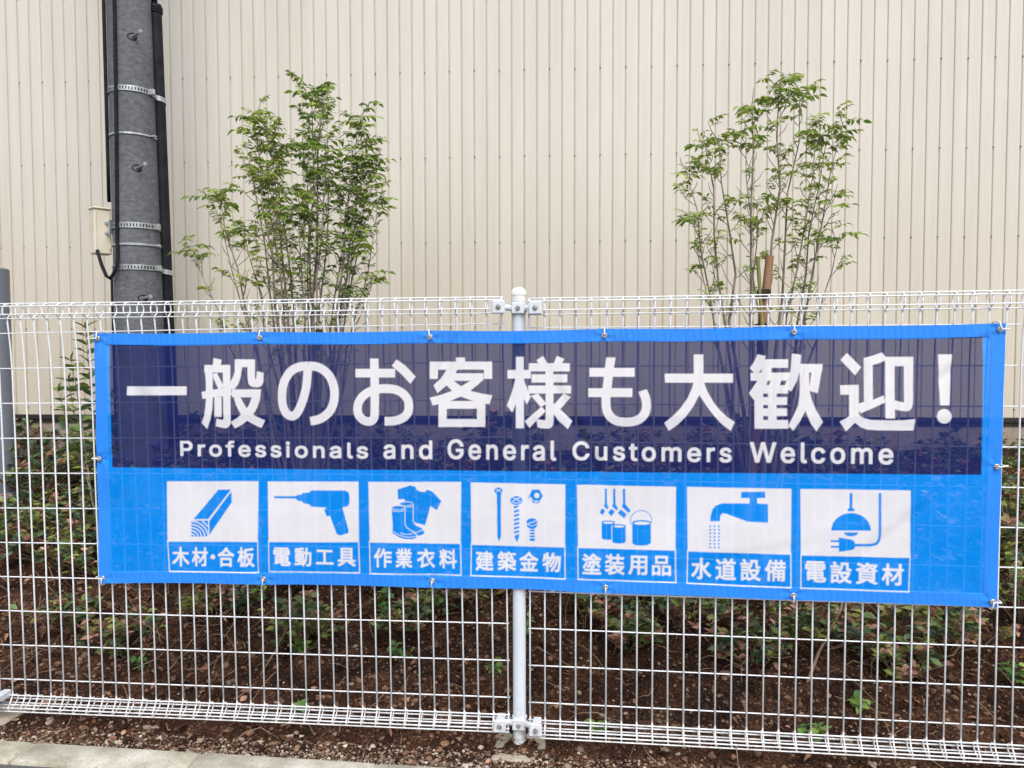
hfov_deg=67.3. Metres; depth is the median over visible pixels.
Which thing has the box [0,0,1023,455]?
metal clad building
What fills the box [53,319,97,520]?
sapling
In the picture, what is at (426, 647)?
dry twigs
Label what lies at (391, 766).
kerb stone
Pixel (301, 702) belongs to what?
plant
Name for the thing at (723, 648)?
sparse shrub
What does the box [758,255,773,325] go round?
wooden stake
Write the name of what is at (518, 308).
fence post
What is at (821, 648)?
bare stem
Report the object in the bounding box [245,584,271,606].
plant
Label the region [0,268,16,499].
grey steel post
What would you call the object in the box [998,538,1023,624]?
sparse shrub
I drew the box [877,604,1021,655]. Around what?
sparse shrub
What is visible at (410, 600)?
sparse shrub
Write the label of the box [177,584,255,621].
sparse shrub
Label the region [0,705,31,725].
concrete footing
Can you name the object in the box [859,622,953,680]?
sparse shrub
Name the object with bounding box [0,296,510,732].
fence panel
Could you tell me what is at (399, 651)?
plant
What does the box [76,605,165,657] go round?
sparse shrub
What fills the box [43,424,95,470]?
shrub
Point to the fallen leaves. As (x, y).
(952, 678)
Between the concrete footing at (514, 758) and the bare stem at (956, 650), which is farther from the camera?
the bare stem at (956, 650)
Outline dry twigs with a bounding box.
[0,515,1023,767]
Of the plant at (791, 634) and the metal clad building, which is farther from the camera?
the metal clad building
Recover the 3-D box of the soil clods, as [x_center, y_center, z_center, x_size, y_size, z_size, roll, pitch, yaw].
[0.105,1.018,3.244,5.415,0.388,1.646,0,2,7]
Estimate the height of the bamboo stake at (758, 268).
1.512 m
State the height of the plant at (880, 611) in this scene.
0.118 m
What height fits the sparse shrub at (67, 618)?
0.206 m
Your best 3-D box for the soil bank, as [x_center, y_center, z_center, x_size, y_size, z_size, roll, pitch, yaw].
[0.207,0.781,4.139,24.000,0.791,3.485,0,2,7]
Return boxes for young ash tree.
[167,70,397,331]
[670,68,871,327]
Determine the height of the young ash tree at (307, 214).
2.525 m
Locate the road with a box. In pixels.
[0,764,51,767]
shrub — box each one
[0,439,92,498]
[0,483,97,532]
[0,501,95,562]
[10,586,133,633]
[15,418,69,460]
[33,523,97,575]
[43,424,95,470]
[47,495,97,548]
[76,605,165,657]
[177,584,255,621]
[257,590,350,649]
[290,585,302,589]
[371,588,460,632]
[436,588,505,601]
[566,591,649,619]
[592,595,664,650]
[623,594,752,632]
[706,612,792,663]
[758,600,892,654]
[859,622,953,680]
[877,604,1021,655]
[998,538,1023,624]
[1000,473,1023,559]
[1000,501,1023,554]
[1001,468,1023,509]
[1002,432,1023,474]
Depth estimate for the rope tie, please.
3.64 m
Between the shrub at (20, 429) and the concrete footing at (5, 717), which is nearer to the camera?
the concrete footing at (5, 717)
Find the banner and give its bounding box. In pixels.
[89,321,1010,609]
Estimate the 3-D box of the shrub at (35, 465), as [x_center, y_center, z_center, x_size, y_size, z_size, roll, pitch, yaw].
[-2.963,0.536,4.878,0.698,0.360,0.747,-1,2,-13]
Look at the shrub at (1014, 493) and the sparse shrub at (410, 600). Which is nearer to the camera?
the sparse shrub at (410, 600)
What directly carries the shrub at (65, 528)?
on the soil bank
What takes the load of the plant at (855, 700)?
on the soil bank
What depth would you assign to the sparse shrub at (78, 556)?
3.78 m
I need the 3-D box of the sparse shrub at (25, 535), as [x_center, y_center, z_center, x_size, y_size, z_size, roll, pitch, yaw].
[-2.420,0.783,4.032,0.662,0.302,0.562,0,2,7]
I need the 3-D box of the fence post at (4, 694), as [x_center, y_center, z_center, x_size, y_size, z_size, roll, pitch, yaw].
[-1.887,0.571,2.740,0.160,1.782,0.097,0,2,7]
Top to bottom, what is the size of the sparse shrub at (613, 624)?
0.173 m
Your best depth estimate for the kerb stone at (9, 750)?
2.57 m
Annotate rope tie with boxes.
[756,289,770,296]
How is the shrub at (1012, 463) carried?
on the soil bank
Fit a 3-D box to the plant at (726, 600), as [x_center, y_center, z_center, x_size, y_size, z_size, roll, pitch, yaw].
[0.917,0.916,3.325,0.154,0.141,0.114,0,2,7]
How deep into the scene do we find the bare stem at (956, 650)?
2.98 m
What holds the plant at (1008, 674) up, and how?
on the soil bank
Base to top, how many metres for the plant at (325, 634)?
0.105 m
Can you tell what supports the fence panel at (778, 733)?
attached to the fence post at (518, 308)
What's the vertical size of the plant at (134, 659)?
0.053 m
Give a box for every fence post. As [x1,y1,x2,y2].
[0,689,11,701]
[492,287,541,744]
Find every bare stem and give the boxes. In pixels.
[259,588,292,675]
[806,603,842,681]
[922,607,976,659]
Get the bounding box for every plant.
[130,652,149,670]
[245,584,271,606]
[287,637,311,652]
[289,699,308,715]
[312,620,336,640]
[369,587,393,609]
[387,640,414,662]
[485,657,503,674]
[509,612,534,633]
[584,718,612,732]
[640,594,655,603]
[718,597,734,604]
[772,611,805,649]
[797,722,831,743]
[847,690,872,713]
[876,604,890,616]
[994,659,1023,685]
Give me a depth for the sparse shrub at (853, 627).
3.04 m
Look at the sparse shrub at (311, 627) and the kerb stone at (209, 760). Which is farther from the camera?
the sparse shrub at (311, 627)
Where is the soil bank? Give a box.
[0,448,1023,767]
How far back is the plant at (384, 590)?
3.42 m
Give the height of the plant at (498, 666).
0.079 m
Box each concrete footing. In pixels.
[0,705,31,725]
[491,733,545,762]
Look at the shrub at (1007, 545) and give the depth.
3.55 m
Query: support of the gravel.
on the soil bank
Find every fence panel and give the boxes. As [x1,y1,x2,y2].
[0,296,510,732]
[527,290,1023,765]
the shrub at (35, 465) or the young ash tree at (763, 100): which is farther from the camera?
the shrub at (35, 465)
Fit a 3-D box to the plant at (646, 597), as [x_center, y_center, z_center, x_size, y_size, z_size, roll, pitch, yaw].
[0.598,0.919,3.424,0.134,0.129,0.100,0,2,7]
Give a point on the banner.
(793, 463)
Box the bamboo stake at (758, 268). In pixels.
[755,256,763,325]
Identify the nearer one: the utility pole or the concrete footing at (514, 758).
the concrete footing at (514, 758)
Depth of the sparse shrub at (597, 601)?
3.23 m
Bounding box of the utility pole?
[88,0,174,333]
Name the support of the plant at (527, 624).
on the soil bank
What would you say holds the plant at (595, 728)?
on the soil bank
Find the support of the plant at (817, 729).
on the soil bank
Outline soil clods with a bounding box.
[0,544,1023,767]
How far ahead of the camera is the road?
2.49 m
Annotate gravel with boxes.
[0,553,1023,767]
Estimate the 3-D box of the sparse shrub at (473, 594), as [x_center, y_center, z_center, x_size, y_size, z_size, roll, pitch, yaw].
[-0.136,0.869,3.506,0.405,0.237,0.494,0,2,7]
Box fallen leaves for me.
[0,472,1023,767]
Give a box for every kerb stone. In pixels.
[0,740,32,764]
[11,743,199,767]
[189,753,375,767]
[377,764,441,767]
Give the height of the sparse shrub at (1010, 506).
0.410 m
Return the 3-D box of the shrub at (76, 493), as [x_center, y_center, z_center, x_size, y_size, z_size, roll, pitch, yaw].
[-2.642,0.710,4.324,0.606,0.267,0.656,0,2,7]
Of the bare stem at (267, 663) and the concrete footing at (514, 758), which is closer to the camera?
the concrete footing at (514, 758)
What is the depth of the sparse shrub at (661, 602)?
3.20 m
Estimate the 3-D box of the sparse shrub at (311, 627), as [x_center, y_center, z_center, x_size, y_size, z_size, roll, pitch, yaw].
[-0.836,0.968,3.156,0.369,0.249,0.314,-2,3,-36]

